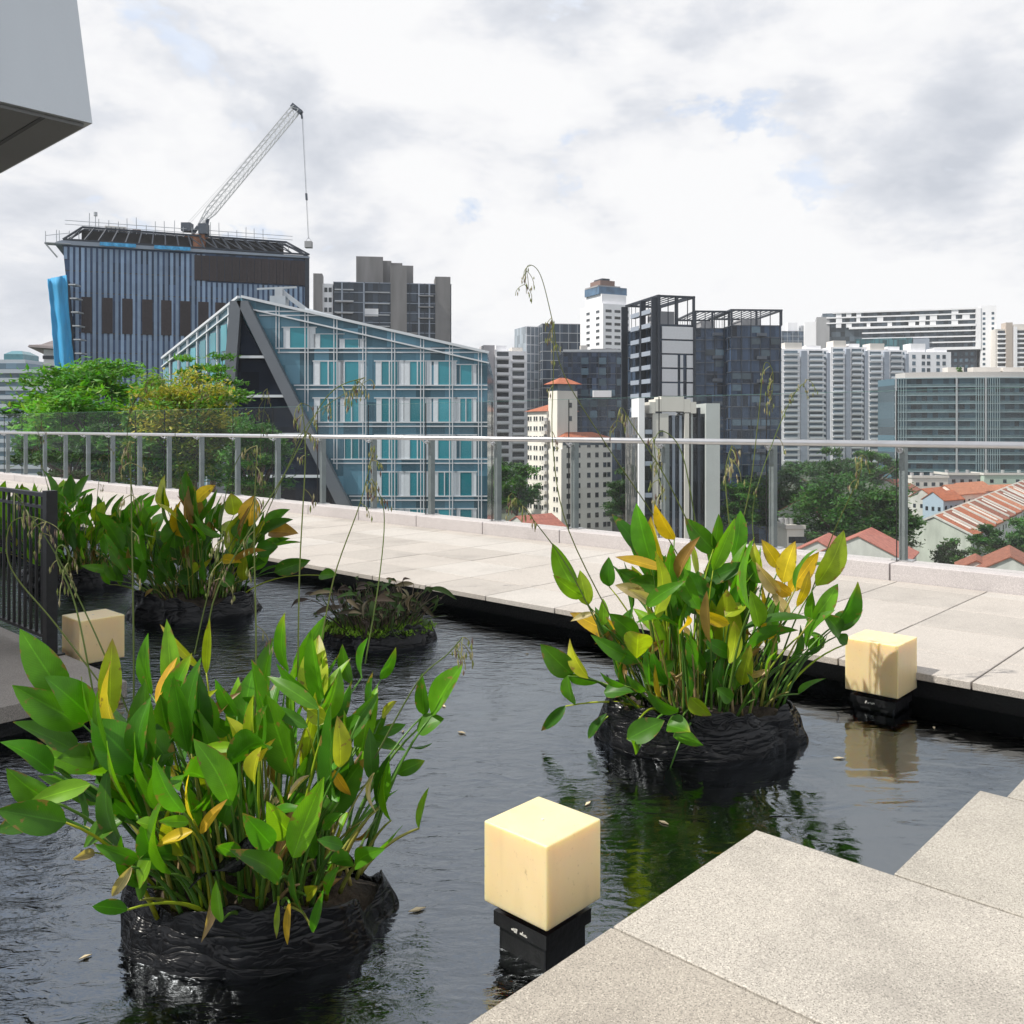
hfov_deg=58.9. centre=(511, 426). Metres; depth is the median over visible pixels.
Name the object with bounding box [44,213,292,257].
roof scaffold
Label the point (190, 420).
tree
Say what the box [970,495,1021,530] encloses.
terraced shophouse
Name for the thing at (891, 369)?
window
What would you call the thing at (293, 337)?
window
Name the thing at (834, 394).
window
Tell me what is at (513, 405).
window
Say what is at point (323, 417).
window
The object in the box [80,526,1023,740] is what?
pool wall
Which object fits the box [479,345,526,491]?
apartment block
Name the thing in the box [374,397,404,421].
window
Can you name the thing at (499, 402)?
window
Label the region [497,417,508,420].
window
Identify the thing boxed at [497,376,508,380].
window
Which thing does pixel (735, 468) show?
window
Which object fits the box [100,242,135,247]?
tarpaulin
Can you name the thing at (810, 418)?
window
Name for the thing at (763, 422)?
window
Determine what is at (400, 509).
window
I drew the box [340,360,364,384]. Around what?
window
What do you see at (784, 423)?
window
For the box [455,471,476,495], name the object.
window
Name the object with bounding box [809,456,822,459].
window
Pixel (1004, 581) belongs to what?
kerb
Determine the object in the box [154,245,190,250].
tarpaulin
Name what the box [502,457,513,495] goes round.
tree
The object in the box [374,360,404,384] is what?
window
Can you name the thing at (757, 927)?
viewing platform
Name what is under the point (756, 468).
window
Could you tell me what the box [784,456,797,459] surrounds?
window
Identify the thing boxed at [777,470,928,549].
tree
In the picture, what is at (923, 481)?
flat roofed house
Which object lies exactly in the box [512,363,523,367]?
window
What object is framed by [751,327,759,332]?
window
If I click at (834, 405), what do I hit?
window
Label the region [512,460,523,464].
window
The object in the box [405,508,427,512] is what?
window
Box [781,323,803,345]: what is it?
office block
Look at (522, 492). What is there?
tree
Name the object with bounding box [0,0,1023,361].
sky
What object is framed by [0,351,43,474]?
banded office block
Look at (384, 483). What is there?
window
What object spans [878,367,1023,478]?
curved glass block
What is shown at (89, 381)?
tree
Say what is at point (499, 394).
window
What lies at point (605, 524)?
window
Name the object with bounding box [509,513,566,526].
tiled house
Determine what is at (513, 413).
window
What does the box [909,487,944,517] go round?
tiled house
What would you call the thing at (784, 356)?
window
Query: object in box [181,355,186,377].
side window
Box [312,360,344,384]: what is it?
window
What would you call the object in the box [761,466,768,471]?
window
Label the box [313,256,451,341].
tower block
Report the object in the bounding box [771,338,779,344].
window
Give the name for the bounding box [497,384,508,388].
window
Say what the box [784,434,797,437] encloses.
window
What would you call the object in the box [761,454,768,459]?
window
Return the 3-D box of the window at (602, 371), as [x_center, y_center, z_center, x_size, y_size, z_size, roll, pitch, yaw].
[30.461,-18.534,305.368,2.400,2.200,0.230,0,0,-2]
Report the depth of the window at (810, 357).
481.29 m
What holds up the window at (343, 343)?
in the glass building
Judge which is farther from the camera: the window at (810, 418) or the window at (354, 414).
the window at (810, 418)
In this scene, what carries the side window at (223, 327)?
in the glass building
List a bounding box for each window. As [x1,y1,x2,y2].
[164,367,168,385]
[173,361,177,404]
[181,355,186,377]
[191,347,195,388]
[200,340,205,389]
[210,332,215,384]
[221,324,226,385]
[282,327,316,347]
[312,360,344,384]
[312,397,343,421]
[314,334,335,347]
[338,397,364,421]
[338,434,364,458]
[339,339,363,347]
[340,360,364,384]
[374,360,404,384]
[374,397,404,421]
[374,434,403,458]
[377,471,403,495]
[381,508,404,510]
[403,360,432,384]
[403,397,432,421]
[403,434,431,458]
[404,471,427,495]
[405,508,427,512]
[432,360,456,384]
[432,397,456,421]
[432,434,455,458]
[435,471,455,495]
[435,508,454,515]
[455,364,476,384]
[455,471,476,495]
[455,508,476,517]
[456,397,476,421]
[456,434,476,458]
[497,352,508,355]
[497,360,508,363]
[497,368,508,371]
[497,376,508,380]
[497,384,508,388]
[497,392,508,396]
[497,400,508,404]
[497,409,508,412]
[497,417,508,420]
[497,425,508,428]
[497,433,508,436]
[512,355,523,359]
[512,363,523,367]
[512,371,523,375]
[512,380,523,383]
[512,388,523,391]
[512,396,523,399]
[512,404,523,407]
[512,412,523,415]
[512,420,523,423]
[512,428,523,431]
[512,444,523,448]
[512,452,523,456]
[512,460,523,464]
[567,515,610,527]
[581,358,587,363]
[581,368,587,374]
[581,390,587,395]
[581,400,587,406]
[590,400,596,406]
[590,411,596,417]
[599,358,605,363]
[599,368,605,374]
[599,379,605,385]
[599,400,605,406]
[608,411,614,417]
[696,395,704,400]
[706,349,713,354]
[715,349,723,354]
[715,361,723,366]
[732,373,740,378]
[732,385,740,390]
[732,420,740,424]
[732,445,740,448]
[733,466,740,471]
[742,373,750,378]
[742,420,750,424]
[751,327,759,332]
[751,338,759,343]
[751,396,759,401]
[751,420,759,424]
[751,445,759,448]
[751,454,759,459]
[751,466,759,471]
[761,350,769,355]
[761,420,769,424]
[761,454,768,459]
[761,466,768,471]
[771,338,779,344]
[771,385,779,390]
[771,420,779,424]
[784,356,797,359]
[784,367,797,370]
[784,373,797,376]
[784,378,797,381]
[784,384,797,387]
[784,395,797,398]
[784,406,797,408]
[784,417,797,420]
[784,423,797,426]
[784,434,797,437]
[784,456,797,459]
[789,537,794,542]
[809,356,822,359]
[809,362,822,365]
[809,367,822,370]
[809,373,822,376]
[809,395,822,398]
[809,401,822,404]
[809,406,822,409]
[809,412,822,415]
[809,417,822,420]
[809,423,822,426]
[809,434,822,437]
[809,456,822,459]
[833,365,842,368]
[833,393,842,396]
[833,404,842,407]
[833,421,842,424]
[833,432,842,435]
[870,368,880,371]
[890,368,901,371]
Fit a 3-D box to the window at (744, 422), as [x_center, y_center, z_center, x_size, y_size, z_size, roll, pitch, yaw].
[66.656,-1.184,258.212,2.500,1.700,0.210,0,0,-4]
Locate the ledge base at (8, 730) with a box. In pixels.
[0,717,91,762]
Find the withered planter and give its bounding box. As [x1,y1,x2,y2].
[291,576,456,668]
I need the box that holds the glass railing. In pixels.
[0,387,1023,561]
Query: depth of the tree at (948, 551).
194.45 m
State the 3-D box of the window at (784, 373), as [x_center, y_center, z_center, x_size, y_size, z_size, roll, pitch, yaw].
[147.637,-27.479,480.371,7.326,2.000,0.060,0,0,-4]
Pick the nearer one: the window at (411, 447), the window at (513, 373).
the window at (411, 447)
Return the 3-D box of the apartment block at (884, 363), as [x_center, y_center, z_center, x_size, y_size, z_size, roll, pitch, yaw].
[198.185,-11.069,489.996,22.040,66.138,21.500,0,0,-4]
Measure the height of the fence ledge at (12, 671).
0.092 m
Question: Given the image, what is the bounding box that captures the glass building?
[161,295,493,518]
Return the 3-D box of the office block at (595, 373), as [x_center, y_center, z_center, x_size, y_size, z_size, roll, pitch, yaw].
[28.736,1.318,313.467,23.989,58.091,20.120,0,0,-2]
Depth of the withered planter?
7.04 m
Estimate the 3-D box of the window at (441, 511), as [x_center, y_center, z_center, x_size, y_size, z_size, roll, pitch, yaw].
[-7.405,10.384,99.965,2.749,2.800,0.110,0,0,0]
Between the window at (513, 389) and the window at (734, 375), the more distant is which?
the window at (513, 389)
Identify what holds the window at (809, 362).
in the apartment block at (806, 419)
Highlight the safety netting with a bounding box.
[47,275,87,377]
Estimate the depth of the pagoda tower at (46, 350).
262.16 m
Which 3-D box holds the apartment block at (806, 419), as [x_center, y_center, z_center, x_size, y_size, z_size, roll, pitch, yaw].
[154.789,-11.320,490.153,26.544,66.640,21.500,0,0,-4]
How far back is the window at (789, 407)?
480.35 m
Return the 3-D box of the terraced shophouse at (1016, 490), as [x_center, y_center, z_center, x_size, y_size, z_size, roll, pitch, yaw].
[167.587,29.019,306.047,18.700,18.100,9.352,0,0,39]
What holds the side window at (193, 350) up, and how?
in the glass building
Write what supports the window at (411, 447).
in the glass building
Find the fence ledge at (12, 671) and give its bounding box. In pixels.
[0,627,126,723]
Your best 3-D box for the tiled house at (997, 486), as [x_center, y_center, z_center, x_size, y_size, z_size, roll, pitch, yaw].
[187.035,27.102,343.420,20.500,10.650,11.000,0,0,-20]
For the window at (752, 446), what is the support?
in the tower block at (753, 345)
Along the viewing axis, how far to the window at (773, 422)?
258.69 m
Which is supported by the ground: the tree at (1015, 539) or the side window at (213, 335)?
the tree at (1015, 539)
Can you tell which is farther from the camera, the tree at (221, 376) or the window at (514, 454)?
the window at (514, 454)
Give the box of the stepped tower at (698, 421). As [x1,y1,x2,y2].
[625,396,719,538]
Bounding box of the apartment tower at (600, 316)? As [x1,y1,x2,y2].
[580,278,629,349]
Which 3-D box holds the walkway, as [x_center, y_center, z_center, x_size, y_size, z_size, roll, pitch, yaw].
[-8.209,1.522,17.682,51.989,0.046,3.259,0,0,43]
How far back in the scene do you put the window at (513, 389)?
331.72 m
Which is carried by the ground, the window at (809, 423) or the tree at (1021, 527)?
the tree at (1021, 527)
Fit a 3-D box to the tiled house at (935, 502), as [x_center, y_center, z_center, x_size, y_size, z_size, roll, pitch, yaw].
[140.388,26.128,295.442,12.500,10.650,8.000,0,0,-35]
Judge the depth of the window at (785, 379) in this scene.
480.35 m
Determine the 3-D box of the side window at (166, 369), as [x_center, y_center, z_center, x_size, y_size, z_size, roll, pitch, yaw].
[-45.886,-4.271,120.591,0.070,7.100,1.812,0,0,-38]
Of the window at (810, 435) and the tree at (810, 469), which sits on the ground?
the tree at (810, 469)
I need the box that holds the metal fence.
[0,487,64,655]
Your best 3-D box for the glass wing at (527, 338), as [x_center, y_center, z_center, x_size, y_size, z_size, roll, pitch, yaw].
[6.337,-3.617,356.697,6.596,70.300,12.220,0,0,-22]
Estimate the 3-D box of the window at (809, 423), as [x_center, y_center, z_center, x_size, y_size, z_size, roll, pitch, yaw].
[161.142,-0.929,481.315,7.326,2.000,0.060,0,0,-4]
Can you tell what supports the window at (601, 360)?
in the office block at (595, 373)
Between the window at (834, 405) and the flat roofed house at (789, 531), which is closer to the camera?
the flat roofed house at (789, 531)
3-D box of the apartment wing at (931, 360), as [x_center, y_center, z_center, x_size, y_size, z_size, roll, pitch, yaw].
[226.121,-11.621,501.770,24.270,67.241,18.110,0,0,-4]
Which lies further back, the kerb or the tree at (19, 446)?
the tree at (19, 446)
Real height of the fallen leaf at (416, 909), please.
0.006 m
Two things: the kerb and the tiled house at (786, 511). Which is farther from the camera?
the tiled house at (786, 511)
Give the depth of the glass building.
99.95 m
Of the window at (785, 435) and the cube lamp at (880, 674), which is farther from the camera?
the window at (785, 435)
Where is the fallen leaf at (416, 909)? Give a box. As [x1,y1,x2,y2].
[408,907,425,911]
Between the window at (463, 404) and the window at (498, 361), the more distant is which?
the window at (498, 361)
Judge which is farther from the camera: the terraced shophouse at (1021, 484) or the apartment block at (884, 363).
the apartment block at (884, 363)
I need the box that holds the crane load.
[304,237,312,247]
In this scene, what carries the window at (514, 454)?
in the apartment block at (509, 370)
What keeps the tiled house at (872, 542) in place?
on the ground
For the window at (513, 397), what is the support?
in the apartment block at (509, 370)
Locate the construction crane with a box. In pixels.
[181,103,308,248]
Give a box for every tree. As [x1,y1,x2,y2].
[0,396,103,470]
[1,356,175,481]
[73,414,244,489]
[114,366,251,490]
[164,351,261,492]
[212,413,308,497]
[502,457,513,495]
[502,462,542,515]
[600,464,624,525]
[720,478,761,528]
[739,467,809,542]
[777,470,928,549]
[781,446,875,501]
[846,449,898,491]
[929,537,968,563]
[965,517,1023,555]
[1007,510,1023,542]
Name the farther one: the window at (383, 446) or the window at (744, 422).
the window at (744, 422)
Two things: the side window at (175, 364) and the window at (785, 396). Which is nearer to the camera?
the side window at (175, 364)
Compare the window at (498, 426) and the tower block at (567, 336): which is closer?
the window at (498, 426)
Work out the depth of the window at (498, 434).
330.63 m
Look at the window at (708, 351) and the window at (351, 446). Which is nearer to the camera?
the window at (351, 446)
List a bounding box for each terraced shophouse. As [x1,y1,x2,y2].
[908,513,981,562]
[924,507,996,545]
[929,504,1003,543]
[935,510,986,555]
[947,501,1009,541]
[952,498,1015,532]
[957,492,1023,524]
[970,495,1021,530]
[975,491,1023,505]
[980,486,1023,496]
[993,488,1023,501]
[998,484,1023,490]
[1012,482,1023,486]
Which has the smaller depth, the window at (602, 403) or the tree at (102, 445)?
the tree at (102, 445)
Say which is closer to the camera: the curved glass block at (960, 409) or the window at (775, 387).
the window at (775, 387)
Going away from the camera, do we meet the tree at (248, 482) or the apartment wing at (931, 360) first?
the tree at (248, 482)
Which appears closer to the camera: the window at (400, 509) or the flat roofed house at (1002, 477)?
the window at (400, 509)
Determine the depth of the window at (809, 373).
481.29 m
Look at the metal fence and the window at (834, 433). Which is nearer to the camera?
the metal fence
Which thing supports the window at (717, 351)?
in the tower block at (710, 359)
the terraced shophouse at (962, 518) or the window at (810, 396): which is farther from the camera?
the window at (810, 396)
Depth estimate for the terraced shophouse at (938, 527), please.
231.92 m
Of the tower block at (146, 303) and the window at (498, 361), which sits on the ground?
the tower block at (146, 303)
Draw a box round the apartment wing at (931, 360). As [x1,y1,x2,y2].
[903,344,950,372]
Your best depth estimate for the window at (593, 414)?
305.18 m
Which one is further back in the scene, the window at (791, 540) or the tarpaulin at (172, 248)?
the window at (791, 540)
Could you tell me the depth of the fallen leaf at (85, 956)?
2.90 m
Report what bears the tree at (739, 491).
on the ground
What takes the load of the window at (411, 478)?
in the glass building
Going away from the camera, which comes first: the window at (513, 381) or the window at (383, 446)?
the window at (383, 446)
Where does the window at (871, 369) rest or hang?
in the apartment block at (884, 363)
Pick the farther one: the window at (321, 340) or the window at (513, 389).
the window at (513, 389)
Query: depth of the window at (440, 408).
99.95 m
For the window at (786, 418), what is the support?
in the apartment block at (806, 419)
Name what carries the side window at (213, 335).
in the glass building
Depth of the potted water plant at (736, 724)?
4.85 m
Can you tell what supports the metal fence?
on the fence ledge at (12, 671)
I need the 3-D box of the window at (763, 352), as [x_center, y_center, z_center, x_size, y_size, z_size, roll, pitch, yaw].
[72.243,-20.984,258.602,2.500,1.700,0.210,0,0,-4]
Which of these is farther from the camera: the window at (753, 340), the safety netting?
the window at (753, 340)
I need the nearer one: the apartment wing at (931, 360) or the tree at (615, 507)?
the tree at (615, 507)
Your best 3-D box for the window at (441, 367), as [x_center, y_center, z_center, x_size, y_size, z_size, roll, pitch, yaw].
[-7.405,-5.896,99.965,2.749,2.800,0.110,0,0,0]
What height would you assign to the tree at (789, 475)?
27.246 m
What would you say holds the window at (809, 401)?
in the apartment block at (806, 419)
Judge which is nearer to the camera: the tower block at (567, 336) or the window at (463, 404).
the window at (463, 404)
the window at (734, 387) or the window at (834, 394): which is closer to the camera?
the window at (734, 387)
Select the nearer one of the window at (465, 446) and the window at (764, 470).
the window at (465, 446)
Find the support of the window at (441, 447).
in the glass building
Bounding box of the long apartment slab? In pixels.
[804,305,995,371]
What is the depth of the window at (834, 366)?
480.24 m
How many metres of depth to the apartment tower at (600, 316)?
424.94 m
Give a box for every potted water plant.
[0,377,473,1023]
[0,422,160,602]
[0,469,95,566]
[81,374,374,638]
[505,265,869,798]
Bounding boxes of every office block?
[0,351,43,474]
[558,345,620,514]
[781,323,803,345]
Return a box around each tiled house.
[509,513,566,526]
[778,500,827,542]
[797,533,835,550]
[820,527,918,560]
[870,479,898,491]
[897,483,919,508]
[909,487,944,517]
[921,490,964,518]
[941,483,986,502]
[954,481,995,494]
[954,553,982,565]
[975,545,1023,570]
[990,484,1010,489]
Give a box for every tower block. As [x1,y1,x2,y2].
[55,226,309,483]
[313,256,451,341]
[537,323,580,406]
[621,295,694,517]
[678,310,729,533]
[708,309,782,542]
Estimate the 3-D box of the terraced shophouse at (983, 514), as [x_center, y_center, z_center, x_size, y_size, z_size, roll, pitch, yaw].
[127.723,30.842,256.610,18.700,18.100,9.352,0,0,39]
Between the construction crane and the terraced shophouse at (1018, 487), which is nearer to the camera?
the construction crane
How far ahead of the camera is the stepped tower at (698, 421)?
189.90 m
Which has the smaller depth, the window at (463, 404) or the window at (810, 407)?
the window at (463, 404)
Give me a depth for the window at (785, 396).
480.24 m
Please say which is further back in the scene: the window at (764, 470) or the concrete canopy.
the window at (764, 470)
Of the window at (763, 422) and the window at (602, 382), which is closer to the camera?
the window at (763, 422)
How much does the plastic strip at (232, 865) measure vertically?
0.155 m
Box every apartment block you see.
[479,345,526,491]
[781,342,829,465]
[823,341,867,464]
[863,343,908,465]
[990,322,1023,367]
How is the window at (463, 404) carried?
in the glass building
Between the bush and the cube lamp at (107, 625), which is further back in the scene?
the bush
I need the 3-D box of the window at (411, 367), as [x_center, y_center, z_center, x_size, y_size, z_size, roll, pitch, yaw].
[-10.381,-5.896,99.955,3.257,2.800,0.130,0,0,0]
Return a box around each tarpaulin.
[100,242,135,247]
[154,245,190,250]
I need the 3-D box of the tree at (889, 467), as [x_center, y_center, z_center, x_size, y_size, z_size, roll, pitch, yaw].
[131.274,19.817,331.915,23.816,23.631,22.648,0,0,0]
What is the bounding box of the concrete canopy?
[0,0,91,172]
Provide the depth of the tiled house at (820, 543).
176.97 m
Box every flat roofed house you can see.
[777,518,805,547]
[908,473,948,488]
[934,470,979,483]
[971,470,1023,484]
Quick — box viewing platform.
[469,779,1023,1023]
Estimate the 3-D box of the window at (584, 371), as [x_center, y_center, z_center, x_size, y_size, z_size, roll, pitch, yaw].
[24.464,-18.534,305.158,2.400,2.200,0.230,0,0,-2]
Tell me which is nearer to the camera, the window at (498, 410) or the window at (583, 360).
the window at (583, 360)
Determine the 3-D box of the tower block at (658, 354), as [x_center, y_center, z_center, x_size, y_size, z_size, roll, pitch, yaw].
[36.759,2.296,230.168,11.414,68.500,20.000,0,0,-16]
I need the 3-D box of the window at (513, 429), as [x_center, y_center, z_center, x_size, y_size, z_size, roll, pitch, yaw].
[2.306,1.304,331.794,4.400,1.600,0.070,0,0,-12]
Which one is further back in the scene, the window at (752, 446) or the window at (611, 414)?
the window at (611, 414)
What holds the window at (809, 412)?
in the apartment block at (806, 419)
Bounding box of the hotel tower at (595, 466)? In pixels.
[525,378,611,530]
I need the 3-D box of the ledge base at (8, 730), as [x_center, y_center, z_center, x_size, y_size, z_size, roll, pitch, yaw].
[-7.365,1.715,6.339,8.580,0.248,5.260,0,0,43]
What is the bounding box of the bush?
[2,438,109,480]
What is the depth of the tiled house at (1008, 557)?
152.77 m
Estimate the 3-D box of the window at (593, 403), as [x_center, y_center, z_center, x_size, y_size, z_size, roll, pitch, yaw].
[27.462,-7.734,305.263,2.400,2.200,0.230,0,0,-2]
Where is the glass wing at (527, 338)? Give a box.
[514,326,539,486]
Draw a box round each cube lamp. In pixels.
[62,609,123,668]
[485,797,599,994]
[845,629,916,736]
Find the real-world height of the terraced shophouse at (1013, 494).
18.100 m
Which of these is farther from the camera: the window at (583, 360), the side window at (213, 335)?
the window at (583, 360)
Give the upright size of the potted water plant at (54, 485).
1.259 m
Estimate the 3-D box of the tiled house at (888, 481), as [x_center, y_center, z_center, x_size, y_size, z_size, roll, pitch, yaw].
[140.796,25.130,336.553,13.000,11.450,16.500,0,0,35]
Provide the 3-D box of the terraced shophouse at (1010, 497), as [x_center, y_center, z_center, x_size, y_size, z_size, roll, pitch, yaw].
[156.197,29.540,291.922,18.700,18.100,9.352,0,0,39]
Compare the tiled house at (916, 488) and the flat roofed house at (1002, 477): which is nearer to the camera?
the tiled house at (916, 488)
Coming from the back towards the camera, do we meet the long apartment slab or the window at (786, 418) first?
the long apartment slab
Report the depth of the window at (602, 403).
305.26 m
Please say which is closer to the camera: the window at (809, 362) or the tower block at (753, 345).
the tower block at (753, 345)
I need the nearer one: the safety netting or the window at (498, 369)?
the safety netting
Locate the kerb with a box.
[0,472,1023,595]
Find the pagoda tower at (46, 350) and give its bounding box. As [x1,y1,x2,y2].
[28,341,72,472]
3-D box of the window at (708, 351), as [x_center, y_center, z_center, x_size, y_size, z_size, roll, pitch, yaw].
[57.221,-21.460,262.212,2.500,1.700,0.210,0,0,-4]
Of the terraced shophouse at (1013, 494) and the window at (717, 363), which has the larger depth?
the terraced shophouse at (1013, 494)
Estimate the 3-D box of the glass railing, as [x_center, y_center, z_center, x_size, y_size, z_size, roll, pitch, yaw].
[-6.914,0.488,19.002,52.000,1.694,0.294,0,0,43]
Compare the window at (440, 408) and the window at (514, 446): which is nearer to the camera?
the window at (440, 408)
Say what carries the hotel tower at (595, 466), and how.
on the ground
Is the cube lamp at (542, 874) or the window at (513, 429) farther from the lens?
the window at (513, 429)
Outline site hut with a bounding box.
[105,226,125,231]
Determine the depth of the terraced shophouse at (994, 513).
259.50 m
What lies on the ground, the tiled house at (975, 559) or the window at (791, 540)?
the tiled house at (975, 559)
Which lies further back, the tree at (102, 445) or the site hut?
the site hut
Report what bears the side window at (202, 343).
in the glass building
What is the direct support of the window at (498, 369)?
in the apartment block at (509, 370)
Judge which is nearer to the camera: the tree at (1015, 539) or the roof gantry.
the roof gantry
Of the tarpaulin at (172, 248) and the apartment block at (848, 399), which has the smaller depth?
the tarpaulin at (172, 248)
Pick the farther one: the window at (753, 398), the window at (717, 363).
the window at (717, 363)
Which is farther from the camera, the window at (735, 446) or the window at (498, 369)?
the window at (498, 369)
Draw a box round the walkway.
[0,479,1023,698]
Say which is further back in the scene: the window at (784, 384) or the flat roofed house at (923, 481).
the window at (784, 384)
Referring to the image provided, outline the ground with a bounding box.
[502,468,1009,545]
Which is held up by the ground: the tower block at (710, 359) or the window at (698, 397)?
the tower block at (710, 359)
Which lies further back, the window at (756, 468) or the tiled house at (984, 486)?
the tiled house at (984, 486)
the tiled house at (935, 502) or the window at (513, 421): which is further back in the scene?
the window at (513, 421)
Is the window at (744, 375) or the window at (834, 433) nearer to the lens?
the window at (744, 375)
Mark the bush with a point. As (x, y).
(76, 464)
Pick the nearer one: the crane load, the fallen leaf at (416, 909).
the fallen leaf at (416, 909)
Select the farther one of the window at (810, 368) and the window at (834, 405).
the window at (810, 368)
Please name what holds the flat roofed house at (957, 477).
on the ground
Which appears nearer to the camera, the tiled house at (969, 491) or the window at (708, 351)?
the window at (708, 351)
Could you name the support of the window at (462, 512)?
in the glass building
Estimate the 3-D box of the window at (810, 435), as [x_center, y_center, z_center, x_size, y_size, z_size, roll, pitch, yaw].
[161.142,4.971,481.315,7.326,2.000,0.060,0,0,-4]
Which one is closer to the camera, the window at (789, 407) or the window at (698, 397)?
the window at (698, 397)
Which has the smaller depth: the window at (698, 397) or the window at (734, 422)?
the window at (734, 422)
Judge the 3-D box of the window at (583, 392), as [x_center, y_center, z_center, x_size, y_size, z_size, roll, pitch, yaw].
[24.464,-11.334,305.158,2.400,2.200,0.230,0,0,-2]
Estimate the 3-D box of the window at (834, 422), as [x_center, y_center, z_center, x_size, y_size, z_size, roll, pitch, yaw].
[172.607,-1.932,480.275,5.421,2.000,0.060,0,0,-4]
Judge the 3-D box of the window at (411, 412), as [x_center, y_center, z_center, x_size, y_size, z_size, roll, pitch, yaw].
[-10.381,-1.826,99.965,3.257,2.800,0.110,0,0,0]
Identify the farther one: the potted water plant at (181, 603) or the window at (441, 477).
the window at (441, 477)
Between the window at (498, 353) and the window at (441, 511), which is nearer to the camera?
the window at (441, 511)
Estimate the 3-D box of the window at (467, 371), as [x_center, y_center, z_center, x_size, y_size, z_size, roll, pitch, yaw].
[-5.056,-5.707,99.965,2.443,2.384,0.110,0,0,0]
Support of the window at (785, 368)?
in the apartment block at (806, 419)
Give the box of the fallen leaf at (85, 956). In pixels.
[79,954,91,959]
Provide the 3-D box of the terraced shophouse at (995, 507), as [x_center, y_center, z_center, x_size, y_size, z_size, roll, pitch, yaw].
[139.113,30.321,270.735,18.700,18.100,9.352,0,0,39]
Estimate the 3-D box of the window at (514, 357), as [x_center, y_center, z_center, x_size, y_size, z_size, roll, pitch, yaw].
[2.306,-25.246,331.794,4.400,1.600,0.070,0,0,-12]
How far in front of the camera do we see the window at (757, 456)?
258.31 m
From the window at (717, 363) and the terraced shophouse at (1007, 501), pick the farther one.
the terraced shophouse at (1007, 501)
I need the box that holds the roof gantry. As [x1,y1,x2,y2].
[257,286,341,317]
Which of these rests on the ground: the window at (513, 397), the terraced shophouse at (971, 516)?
the terraced shophouse at (971, 516)
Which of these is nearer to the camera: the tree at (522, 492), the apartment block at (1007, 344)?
the tree at (522, 492)

